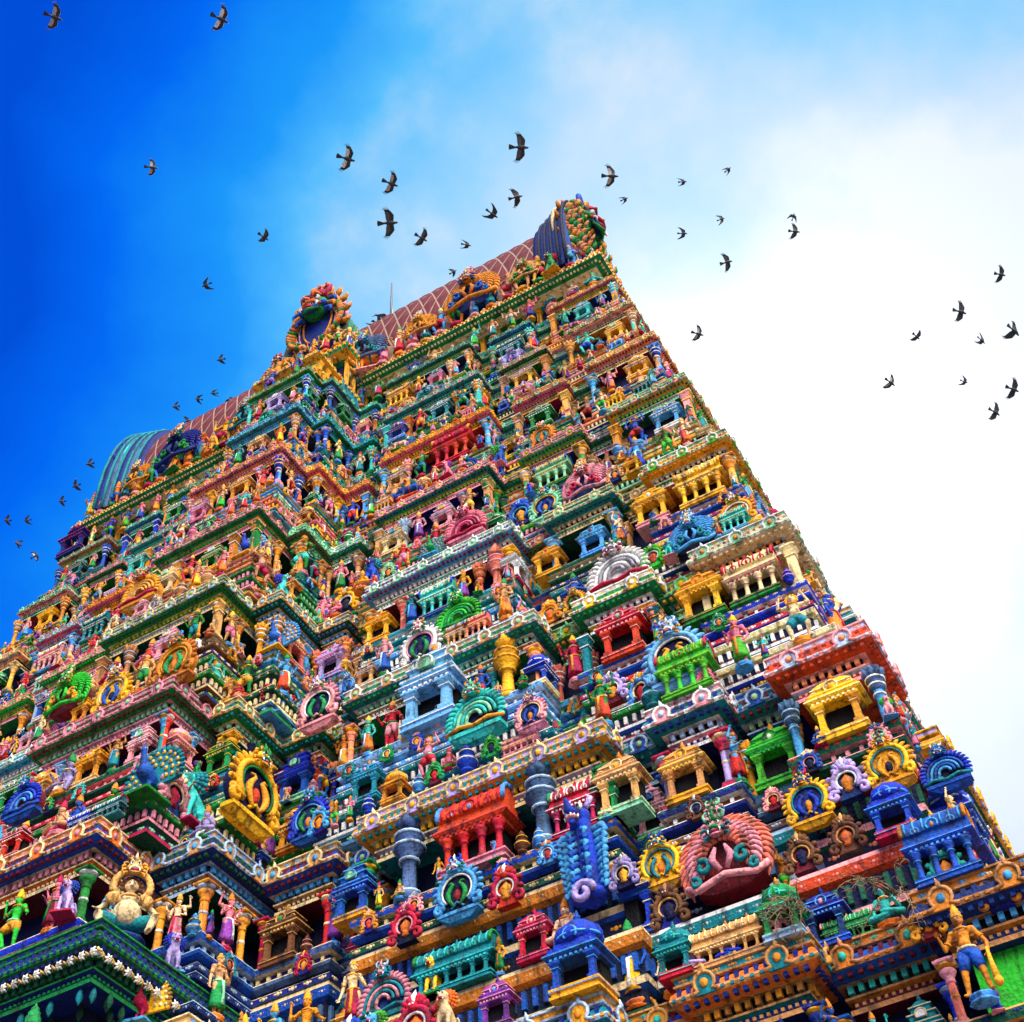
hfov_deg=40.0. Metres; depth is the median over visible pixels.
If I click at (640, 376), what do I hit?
dancer statue
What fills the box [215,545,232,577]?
four armed deity statue
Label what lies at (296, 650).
miniature shrine
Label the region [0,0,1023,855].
sky
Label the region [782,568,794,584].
urn finial
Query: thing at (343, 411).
miniature shrine
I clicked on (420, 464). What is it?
dancer statue
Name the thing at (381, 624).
miniature shrine
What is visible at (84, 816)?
miniature hall
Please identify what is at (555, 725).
dancer statue
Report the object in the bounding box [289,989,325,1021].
dancer statue
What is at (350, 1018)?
scroll ornament
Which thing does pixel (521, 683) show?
seated statue
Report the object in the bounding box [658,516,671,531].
scroll ornament
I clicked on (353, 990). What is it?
lady statue
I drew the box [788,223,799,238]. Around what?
flying bird
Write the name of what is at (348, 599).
scroll ornament
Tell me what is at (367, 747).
standing deity statue
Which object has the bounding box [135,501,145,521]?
lady statue
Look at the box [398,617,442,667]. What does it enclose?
horseshoe ornament
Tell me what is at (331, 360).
four armed deity statue
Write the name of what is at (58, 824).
seated statue
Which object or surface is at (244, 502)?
four armed deity statue
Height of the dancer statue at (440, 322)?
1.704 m
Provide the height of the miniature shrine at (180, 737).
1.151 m
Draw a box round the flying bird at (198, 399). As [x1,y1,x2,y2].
[195,395,202,404]
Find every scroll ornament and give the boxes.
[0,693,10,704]
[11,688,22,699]
[41,796,53,815]
[71,782,86,799]
[105,615,119,631]
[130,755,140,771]
[157,774,190,817]
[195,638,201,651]
[205,773,219,792]
[223,951,236,977]
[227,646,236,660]
[251,653,262,666]
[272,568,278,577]
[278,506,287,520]
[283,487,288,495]
[293,950,312,976]
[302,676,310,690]
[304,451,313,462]
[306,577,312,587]
[307,806,329,837]
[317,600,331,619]
[319,590,325,599]
[333,587,359,612]
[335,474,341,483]
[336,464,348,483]
[341,760,355,779]
[343,1013,360,1021]
[358,909,377,935]
[361,642,372,656]
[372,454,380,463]
[379,562,396,579]
[379,744,393,763]
[387,901,422,949]
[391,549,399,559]
[393,990,436,1021]
[406,891,423,914]
[408,731,423,750]
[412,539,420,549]
[423,761,444,786]
[480,734,501,760]
[487,863,524,912]
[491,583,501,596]
[492,857,511,881]
[506,498,531,525]
[518,436,525,443]
[536,840,557,866]
[538,599,562,624]
[549,484,558,490]
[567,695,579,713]
[588,667,603,685]
[595,671,628,708]
[605,465,623,484]
[608,854,639,892]
[615,387,623,392]
[617,450,626,460]
[627,672,646,705]
[640,543,664,569]
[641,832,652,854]
[649,882,690,931]
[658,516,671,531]
[685,794,706,821]
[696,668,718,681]
[710,612,727,631]
[717,489,729,504]
[762,786,785,813]
[782,831,822,877]
[797,749,822,775]
[825,757,870,805]
[826,813,867,858]
[866,722,892,748]
[907,901,948,943]
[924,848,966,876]
[977,863,1021,914]
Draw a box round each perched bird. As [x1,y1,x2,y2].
[366,314,380,324]
[372,313,385,317]
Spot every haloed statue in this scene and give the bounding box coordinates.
[0,735,18,760]
[45,753,84,797]
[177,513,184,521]
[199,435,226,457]
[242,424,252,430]
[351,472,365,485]
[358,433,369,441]
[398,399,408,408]
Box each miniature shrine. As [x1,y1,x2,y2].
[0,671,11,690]
[0,776,20,813]
[0,824,34,857]
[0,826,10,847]
[16,730,33,752]
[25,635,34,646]
[32,642,68,675]
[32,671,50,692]
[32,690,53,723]
[33,768,56,797]
[34,605,60,630]
[55,524,98,561]
[68,559,88,576]
[68,697,93,723]
[70,745,109,789]
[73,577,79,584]
[78,610,112,644]
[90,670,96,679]
[123,723,158,765]
[126,552,151,577]
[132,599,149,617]
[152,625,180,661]
[159,566,182,594]
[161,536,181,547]
[164,501,186,524]
[166,726,197,771]
[188,497,214,524]
[194,515,216,531]
[199,543,227,572]
[203,739,241,775]
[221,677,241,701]
[227,475,256,503]
[246,433,271,459]
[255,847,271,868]
[258,904,313,970]
[264,391,289,410]
[273,577,303,598]
[274,748,315,807]
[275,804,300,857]
[284,639,308,674]
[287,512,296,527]
[296,506,318,522]
[302,385,319,406]
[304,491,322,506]
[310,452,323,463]
[314,643,353,679]
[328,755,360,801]
[330,999,345,1021]
[331,857,381,935]
[335,403,354,427]
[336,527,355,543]
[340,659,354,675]
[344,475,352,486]
[345,425,355,441]
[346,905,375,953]
[347,760,386,810]
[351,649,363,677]
[355,418,372,437]
[355,659,378,685]
[362,610,399,645]
[375,495,393,512]
[378,768,412,807]
[380,525,410,557]
[385,466,412,493]
[386,382,414,408]
[386,421,412,446]
[395,643,468,738]
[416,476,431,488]
[417,576,459,619]
[427,368,446,385]
[428,398,454,421]
[429,423,477,468]
[429,501,457,533]
[431,781,525,880]
[443,618,469,646]
[461,405,473,416]
[462,610,493,637]
[475,976,521,1021]
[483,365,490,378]
[487,512,507,528]
[496,334,524,362]
[497,399,510,413]
[499,552,532,595]
[500,434,523,460]
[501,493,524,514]
[510,366,539,391]
[512,908,553,967]
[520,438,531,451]
[520,654,560,699]
[525,403,558,433]
[531,545,568,589]
[532,452,573,492]
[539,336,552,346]
[541,910,619,1006]
[545,774,599,840]
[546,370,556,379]
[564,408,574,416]
[572,300,593,320]
[575,524,611,558]
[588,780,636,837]
[591,752,655,827]
[594,606,650,665]
[603,320,627,344]
[605,390,625,407]
[615,871,662,933]
[622,455,642,480]
[623,354,654,382]
[629,487,676,542]
[630,377,650,393]
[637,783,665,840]
[649,401,685,435]
[651,922,693,993]
[653,636,720,703]
[657,742,716,808]
[672,455,730,510]
[673,571,729,636]
[695,424,714,438]
[717,504,750,535]
[720,545,783,609]
[744,723,806,794]
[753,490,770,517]
[754,877,811,945]
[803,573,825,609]
[803,673,871,743]
[804,887,852,946]
[864,780,922,847]
[896,802,983,890]
[906,994,945,1021]
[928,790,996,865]
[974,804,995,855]
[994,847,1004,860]
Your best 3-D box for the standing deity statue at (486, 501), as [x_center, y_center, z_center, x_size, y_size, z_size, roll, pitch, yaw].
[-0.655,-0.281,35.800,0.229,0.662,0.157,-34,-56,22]
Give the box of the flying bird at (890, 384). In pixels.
[883,373,894,388]
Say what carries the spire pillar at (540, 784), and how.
on the temple tower
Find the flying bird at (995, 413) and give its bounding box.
[988,402,999,420]
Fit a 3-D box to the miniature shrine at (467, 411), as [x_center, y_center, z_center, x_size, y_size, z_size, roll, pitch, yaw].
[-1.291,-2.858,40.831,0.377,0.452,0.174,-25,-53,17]
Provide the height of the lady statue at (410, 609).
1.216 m
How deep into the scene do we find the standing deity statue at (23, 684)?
43.53 m
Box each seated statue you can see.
[5,821,31,853]
[6,642,14,651]
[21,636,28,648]
[28,666,35,678]
[42,800,69,839]
[66,794,85,829]
[98,657,123,686]
[103,782,118,802]
[119,613,125,623]
[133,638,156,668]
[189,805,215,838]
[203,623,214,637]
[230,681,243,698]
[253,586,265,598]
[264,473,273,485]
[267,438,275,448]
[289,564,296,575]
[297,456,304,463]
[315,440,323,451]
[325,597,342,618]
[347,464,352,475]
[351,570,368,597]
[391,879,405,903]
[441,747,456,772]
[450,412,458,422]
[454,458,466,472]
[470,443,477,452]
[515,671,528,689]
[524,343,530,349]
[543,293,556,314]
[545,897,573,945]
[557,721,565,733]
[560,572,586,598]
[563,282,578,298]
[583,272,602,286]
[595,339,604,349]
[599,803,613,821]
[638,325,644,335]
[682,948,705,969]
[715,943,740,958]
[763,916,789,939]
[811,726,828,749]
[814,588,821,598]
[867,878,905,928]
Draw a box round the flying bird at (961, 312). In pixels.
[952,300,965,322]
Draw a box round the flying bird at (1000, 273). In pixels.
[994,265,1005,282]
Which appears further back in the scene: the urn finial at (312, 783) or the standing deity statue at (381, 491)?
the standing deity statue at (381, 491)
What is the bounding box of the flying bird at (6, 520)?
[3,514,11,525]
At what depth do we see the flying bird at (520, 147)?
31.20 m
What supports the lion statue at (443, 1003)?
on the temple tower
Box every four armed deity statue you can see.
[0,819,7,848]
[40,874,69,934]
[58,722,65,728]
[59,565,71,582]
[83,492,95,521]
[105,733,126,773]
[110,604,122,617]
[119,507,135,533]
[165,893,192,933]
[188,560,208,590]
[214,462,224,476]
[214,482,230,512]
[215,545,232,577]
[217,892,242,952]
[238,489,253,511]
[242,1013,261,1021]
[251,483,265,504]
[252,398,265,419]
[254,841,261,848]
[256,463,270,487]
[275,651,297,699]
[293,342,308,357]
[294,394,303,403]
[306,336,319,351]
[326,797,334,815]
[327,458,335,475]
[327,888,342,949]
[328,356,335,364]
[342,327,358,345]
[343,795,356,822]
[378,409,384,419]
[389,322,407,357]
[406,357,423,370]
[411,374,424,396]
[416,315,436,343]
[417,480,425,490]
[427,419,437,432]
[467,324,480,351]
[481,387,491,405]
[491,576,515,621]
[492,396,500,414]
[501,307,519,329]
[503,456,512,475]
[520,296,536,322]
[555,306,571,327]
[557,635,583,688]
[583,672,614,728]
[596,451,614,468]
[600,366,617,393]
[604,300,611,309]
[611,512,629,545]
[621,435,647,464]
[662,357,675,377]
[671,415,691,446]
[693,401,709,426]
[726,725,749,788]
[737,469,756,504]
[753,634,769,660]
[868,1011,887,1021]
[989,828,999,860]
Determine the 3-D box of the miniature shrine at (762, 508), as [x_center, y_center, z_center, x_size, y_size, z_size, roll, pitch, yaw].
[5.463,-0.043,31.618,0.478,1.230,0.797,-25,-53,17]
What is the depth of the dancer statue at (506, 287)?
47.16 m
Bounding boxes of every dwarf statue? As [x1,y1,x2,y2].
[33,623,46,642]
[92,579,106,601]
[92,853,159,945]
[175,520,188,543]
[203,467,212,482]
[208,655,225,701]
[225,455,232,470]
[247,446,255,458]
[253,544,270,587]
[270,357,286,372]
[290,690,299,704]
[298,423,307,447]
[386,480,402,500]
[417,732,439,777]
[426,347,442,359]
[454,386,471,410]
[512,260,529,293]
[517,599,527,611]
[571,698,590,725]
[624,411,644,445]
[775,849,789,884]
[776,589,813,646]
[944,787,956,806]
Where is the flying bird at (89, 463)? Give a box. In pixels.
[85,457,95,468]
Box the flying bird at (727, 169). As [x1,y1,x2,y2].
[721,167,730,175]
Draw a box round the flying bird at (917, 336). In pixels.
[910,329,920,340]
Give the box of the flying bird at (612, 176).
[601,163,618,187]
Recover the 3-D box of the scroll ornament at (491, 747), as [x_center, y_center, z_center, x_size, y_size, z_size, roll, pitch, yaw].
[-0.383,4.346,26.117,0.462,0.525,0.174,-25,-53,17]
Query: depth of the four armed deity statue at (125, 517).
50.71 m
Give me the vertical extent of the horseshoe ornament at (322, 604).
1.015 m
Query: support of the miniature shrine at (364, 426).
on the temple tower
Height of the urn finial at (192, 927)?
0.489 m
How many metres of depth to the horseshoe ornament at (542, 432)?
37.33 m
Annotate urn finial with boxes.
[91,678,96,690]
[174,581,187,596]
[185,913,201,938]
[188,526,196,536]
[200,568,213,583]
[300,935,312,952]
[306,779,318,793]
[344,531,353,541]
[362,795,375,814]
[412,774,425,793]
[456,744,477,774]
[514,831,529,854]
[532,827,544,847]
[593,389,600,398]
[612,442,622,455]
[641,683,662,709]
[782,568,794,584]
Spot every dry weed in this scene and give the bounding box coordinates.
[757,878,818,949]
[825,856,926,940]
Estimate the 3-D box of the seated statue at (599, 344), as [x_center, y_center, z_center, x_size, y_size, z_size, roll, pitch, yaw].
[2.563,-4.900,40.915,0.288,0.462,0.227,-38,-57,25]
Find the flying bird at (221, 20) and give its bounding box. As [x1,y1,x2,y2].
[210,4,227,31]
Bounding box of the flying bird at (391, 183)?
[381,170,398,194]
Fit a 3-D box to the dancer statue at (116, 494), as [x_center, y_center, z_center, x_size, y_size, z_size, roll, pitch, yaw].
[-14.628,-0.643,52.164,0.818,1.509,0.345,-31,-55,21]
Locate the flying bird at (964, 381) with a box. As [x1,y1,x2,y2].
[958,375,967,384]
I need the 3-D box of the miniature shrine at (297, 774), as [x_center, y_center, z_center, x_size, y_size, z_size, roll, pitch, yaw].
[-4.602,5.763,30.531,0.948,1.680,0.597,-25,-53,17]
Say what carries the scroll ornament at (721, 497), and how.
attached to the temple tower
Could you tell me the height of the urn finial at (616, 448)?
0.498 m
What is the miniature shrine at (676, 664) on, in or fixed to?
on the temple tower
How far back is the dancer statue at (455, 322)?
47.63 m
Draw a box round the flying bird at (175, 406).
[172,401,179,410]
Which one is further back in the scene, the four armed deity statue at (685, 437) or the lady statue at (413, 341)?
the lady statue at (413, 341)
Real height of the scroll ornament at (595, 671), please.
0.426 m
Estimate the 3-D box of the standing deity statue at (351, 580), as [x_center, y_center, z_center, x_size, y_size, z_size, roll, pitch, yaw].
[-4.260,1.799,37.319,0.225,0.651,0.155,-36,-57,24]
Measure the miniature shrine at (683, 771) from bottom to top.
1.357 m
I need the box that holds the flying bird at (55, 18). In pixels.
[43,1,62,30]
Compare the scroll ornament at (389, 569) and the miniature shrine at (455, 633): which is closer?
the miniature shrine at (455, 633)
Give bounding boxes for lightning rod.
[390,283,392,313]
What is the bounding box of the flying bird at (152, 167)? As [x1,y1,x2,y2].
[144,158,157,176]
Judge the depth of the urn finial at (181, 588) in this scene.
34.70 m
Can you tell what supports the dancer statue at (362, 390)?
on the temple tower
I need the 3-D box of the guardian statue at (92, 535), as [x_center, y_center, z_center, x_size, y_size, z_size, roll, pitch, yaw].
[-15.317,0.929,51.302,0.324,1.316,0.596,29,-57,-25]
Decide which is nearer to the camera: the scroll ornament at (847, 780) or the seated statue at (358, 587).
the scroll ornament at (847, 780)
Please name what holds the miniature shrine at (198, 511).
on the temple tower
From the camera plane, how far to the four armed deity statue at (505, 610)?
31.05 m
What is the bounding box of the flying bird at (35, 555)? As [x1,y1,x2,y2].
[30,551,38,560]
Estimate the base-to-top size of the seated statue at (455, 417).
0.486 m
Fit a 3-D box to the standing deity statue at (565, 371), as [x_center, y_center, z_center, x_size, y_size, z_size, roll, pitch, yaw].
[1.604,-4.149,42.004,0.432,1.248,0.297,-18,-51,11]
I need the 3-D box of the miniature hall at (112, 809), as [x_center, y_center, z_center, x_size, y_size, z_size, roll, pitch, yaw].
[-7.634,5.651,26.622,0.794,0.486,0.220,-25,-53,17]
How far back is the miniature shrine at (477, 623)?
30.25 m
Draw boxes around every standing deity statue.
[17,672,28,693]
[19,617,31,639]
[32,715,45,744]
[87,551,97,571]
[95,501,105,514]
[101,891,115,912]
[118,481,130,502]
[151,492,161,513]
[184,475,195,487]
[206,909,214,940]
[232,444,243,465]
[258,439,265,453]
[261,839,268,853]
[263,833,276,857]
[266,535,274,566]
[273,422,285,443]
[276,560,281,573]
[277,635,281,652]
[290,356,302,373]
[297,490,301,505]
[305,662,310,677]
[310,668,314,683]
[317,612,323,623]
[320,577,326,595]
[332,560,348,594]
[334,440,343,464]
[335,732,348,776]
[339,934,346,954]
[347,571,354,586]
[353,452,365,476]
[358,716,375,757]
[365,495,375,519]
[371,377,383,401]
[373,882,383,910]
[374,634,393,677]
[377,483,385,498]
[411,512,426,542]
[454,569,470,597]
[466,300,479,317]
[470,664,490,689]
[482,492,489,509]
[485,290,495,309]
[485,318,498,339]
[490,355,495,365]
[494,681,501,692]
[495,937,505,977]
[513,427,520,440]
[530,331,538,348]
[533,377,540,389]
[558,360,569,377]
[573,413,584,429]
[575,354,582,369]
[595,291,606,307]
[622,919,646,1010]
[623,330,630,342]
[651,620,661,640]
[658,609,665,631]
[712,518,722,538]
[722,614,753,675]
[729,472,737,488]
[902,703,918,730]
[909,724,921,751]
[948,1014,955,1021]
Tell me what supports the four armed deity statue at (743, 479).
on the temple tower
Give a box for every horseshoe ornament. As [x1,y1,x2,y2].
[59,571,75,588]
[90,663,133,713]
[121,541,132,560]
[147,594,161,610]
[151,630,197,684]
[199,520,210,531]
[217,740,280,841]
[264,587,272,596]
[287,787,329,848]
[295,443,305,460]
[296,674,340,736]
[316,597,332,620]
[338,672,357,700]
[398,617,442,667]
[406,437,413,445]
[432,853,483,926]
[501,347,520,365]
[513,690,548,734]
[527,485,562,527]
[529,420,555,446]
[562,586,585,616]
[637,830,684,894]
[641,615,708,694]
[717,490,757,529]
[781,768,836,833]
[861,730,917,788]
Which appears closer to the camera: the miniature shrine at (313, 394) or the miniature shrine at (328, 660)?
the miniature shrine at (328, 660)
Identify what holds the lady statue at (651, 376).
on the temple tower
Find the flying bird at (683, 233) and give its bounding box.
[677,227,686,238]
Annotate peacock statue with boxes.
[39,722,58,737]
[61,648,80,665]
[117,744,185,808]
[117,981,172,1021]
[230,533,266,559]
[256,620,300,657]
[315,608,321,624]
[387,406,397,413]
[417,536,446,560]
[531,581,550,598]
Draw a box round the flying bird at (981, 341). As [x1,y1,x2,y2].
[975,333,984,343]
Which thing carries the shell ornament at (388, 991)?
on the temple tower
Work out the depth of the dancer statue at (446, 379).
43.82 m
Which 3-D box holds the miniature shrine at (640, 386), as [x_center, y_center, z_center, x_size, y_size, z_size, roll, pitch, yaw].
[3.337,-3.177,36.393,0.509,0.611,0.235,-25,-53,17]
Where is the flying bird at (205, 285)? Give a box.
[202,277,213,289]
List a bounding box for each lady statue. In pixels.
[117,577,124,588]
[126,572,133,585]
[129,476,141,495]
[133,529,143,542]
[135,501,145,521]
[181,440,194,469]
[191,432,209,463]
[207,953,233,1021]
[225,498,236,517]
[287,428,292,440]
[288,385,296,402]
[308,346,317,355]
[318,494,323,506]
[319,517,327,539]
[320,332,330,352]
[320,406,326,416]
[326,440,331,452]
[335,961,366,1019]
[354,527,360,537]
[360,510,364,520]
[373,547,380,558]
[376,338,390,366]
[400,320,419,351]
[402,592,418,627]
[429,466,438,485]
[432,857,443,886]
[450,360,459,376]
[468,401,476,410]
[492,498,497,512]
[502,564,511,581]
[523,585,527,598]
[541,368,546,378]
[559,407,565,418]
[647,368,657,386]
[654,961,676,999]
[685,404,693,421]
[821,592,844,626]
[892,694,906,724]
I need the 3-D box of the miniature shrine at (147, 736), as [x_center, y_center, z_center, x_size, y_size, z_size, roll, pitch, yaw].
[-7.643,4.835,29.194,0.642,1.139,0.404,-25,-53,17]
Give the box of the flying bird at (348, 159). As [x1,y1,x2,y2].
[336,144,354,171]
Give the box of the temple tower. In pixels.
[0,193,1023,1021]
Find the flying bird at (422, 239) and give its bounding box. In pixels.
[414,227,427,245]
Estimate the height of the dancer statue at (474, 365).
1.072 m
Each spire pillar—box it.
[392,795,426,898]
[487,542,504,587]
[493,633,520,696]
[524,757,556,848]
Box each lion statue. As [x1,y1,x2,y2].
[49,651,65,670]
[49,879,79,926]
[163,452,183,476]
[163,932,185,973]
[178,770,209,830]
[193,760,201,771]
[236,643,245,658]
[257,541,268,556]
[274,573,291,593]
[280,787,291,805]
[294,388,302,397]
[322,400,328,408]
[364,1010,388,1021]
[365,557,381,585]
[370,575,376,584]
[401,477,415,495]
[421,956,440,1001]
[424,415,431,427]
[435,989,459,1021]
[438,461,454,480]
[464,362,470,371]
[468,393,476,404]
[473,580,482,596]
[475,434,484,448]
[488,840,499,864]
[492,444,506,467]
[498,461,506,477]
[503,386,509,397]
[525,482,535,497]
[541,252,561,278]
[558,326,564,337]
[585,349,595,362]
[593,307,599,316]
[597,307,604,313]
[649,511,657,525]
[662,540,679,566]
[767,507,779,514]
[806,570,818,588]
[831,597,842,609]
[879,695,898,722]
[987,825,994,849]
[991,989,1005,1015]
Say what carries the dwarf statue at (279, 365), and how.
on the temple tower
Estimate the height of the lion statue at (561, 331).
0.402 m
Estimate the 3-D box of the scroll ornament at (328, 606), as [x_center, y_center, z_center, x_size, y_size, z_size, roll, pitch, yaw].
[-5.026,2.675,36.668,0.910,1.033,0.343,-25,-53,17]
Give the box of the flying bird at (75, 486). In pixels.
[72,479,80,490]
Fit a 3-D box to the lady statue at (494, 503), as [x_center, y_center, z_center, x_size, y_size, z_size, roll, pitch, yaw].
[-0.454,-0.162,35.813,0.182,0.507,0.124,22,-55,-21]
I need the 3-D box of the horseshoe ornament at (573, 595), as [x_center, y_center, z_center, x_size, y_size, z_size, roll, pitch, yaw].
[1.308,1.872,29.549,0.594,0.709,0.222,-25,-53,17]
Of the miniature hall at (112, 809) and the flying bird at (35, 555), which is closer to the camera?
the miniature hall at (112, 809)
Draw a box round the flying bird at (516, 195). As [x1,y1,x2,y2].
[508,188,521,208]
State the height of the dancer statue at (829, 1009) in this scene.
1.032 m
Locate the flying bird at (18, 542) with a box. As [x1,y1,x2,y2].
[15,540,22,548]
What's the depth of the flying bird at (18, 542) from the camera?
70.82 m
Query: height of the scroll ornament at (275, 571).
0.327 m
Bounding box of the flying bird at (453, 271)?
[449,269,456,277]
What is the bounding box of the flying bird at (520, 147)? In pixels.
[509,131,528,162]
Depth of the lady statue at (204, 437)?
50.98 m
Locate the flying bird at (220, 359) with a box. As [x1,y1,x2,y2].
[216,354,225,363]
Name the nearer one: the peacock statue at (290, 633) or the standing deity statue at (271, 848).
the standing deity statue at (271, 848)
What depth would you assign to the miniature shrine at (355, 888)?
25.21 m
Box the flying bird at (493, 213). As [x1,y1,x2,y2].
[482,203,497,218]
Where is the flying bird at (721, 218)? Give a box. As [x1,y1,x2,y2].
[716,215,724,224]
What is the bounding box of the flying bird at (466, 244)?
[461,240,470,248]
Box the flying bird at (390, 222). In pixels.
[377,207,398,239]
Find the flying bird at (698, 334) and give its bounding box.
[691,324,703,341]
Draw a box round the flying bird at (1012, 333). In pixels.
[1002,321,1018,338]
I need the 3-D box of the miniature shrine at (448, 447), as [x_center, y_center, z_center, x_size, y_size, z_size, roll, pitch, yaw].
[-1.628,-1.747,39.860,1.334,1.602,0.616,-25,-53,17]
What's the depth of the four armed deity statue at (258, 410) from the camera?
45.78 m
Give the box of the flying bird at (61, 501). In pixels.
[58,495,65,506]
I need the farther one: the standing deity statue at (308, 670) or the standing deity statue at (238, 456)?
the standing deity statue at (238, 456)
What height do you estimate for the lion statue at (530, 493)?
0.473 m
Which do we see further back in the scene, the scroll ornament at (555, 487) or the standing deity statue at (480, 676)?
the scroll ornament at (555, 487)
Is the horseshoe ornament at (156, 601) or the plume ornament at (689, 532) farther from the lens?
the horseshoe ornament at (156, 601)
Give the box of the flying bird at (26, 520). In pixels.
[24,515,32,524]
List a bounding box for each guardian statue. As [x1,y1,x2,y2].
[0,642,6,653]
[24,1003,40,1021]
[86,525,96,545]
[86,631,99,652]
[131,649,155,693]
[162,528,175,549]
[163,484,178,505]
[183,608,204,639]
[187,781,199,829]
[224,611,239,649]
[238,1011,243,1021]
[268,1001,281,1021]
[323,490,337,518]
[329,326,343,347]
[342,499,359,527]
[376,700,404,745]
[392,541,410,570]
[410,409,426,432]
[525,256,544,284]
[652,427,676,455]
[934,904,1003,1009]
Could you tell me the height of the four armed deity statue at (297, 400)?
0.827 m
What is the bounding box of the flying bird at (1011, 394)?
[1005,378,1018,399]
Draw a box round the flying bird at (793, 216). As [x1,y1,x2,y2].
[787,213,796,221]
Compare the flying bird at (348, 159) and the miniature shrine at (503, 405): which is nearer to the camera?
the flying bird at (348, 159)
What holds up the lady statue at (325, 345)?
on the temple tower
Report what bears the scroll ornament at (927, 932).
attached to the temple tower
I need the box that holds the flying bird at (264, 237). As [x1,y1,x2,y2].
[257,228,268,241]
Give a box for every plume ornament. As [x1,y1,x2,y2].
[42,663,92,722]
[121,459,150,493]
[153,422,201,469]
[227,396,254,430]
[258,408,274,422]
[357,329,387,358]
[404,310,437,340]
[416,383,434,399]
[443,266,500,320]
[507,257,540,286]
[514,380,534,400]
[561,457,607,502]
[668,509,715,561]
[679,797,775,905]
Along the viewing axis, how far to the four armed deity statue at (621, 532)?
31.72 m
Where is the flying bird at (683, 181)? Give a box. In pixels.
[678,178,686,185]
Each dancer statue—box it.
[0,888,28,949]
[60,613,69,626]
[102,516,116,536]
[107,482,122,507]
[118,574,127,587]
[142,456,156,489]
[148,562,155,573]
[151,543,162,565]
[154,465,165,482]
[181,555,196,582]
[213,416,230,450]
[237,655,258,696]
[264,369,279,386]
[286,467,297,496]
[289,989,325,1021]
[290,534,316,576]
[309,551,325,587]
[316,756,329,799]
[329,800,341,829]
[336,516,345,544]
[350,331,361,353]
[355,386,366,407]
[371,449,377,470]
[414,451,428,479]
[425,522,444,541]
[432,308,446,335]
[439,413,449,427]
[444,375,450,384]
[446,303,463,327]
[461,488,477,509]
[471,356,477,370]
[489,422,500,450]
[497,273,514,301]
[507,389,517,405]
[513,443,520,458]
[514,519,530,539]
[545,720,559,732]
[561,245,580,267]
[577,332,598,356]
[577,396,594,423]
[593,391,609,415]
[629,369,646,383]
[819,998,837,1021]
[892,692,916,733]
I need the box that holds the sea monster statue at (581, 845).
[555,794,609,909]
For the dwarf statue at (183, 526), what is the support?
on the temple tower
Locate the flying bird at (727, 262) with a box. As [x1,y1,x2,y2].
[719,253,731,271]
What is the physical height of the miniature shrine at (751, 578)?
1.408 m
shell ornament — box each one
[0,774,45,826]
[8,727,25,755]
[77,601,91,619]
[118,567,163,616]
[178,825,193,843]
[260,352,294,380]
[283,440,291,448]
[356,958,413,1021]
[435,589,481,643]
[443,503,487,547]
[445,677,507,749]
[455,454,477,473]
[586,536,649,594]
[919,741,974,797]
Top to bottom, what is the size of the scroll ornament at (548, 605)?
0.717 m
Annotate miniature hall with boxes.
[66,804,99,828]
[90,794,128,821]
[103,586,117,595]
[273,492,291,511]
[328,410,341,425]
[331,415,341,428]
[410,928,505,1000]
[451,371,466,381]
[500,731,541,757]
[688,913,765,969]
[819,906,876,938]
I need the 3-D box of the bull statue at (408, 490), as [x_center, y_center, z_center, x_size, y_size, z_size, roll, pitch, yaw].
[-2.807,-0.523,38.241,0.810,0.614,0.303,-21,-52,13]
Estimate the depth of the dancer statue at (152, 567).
44.96 m

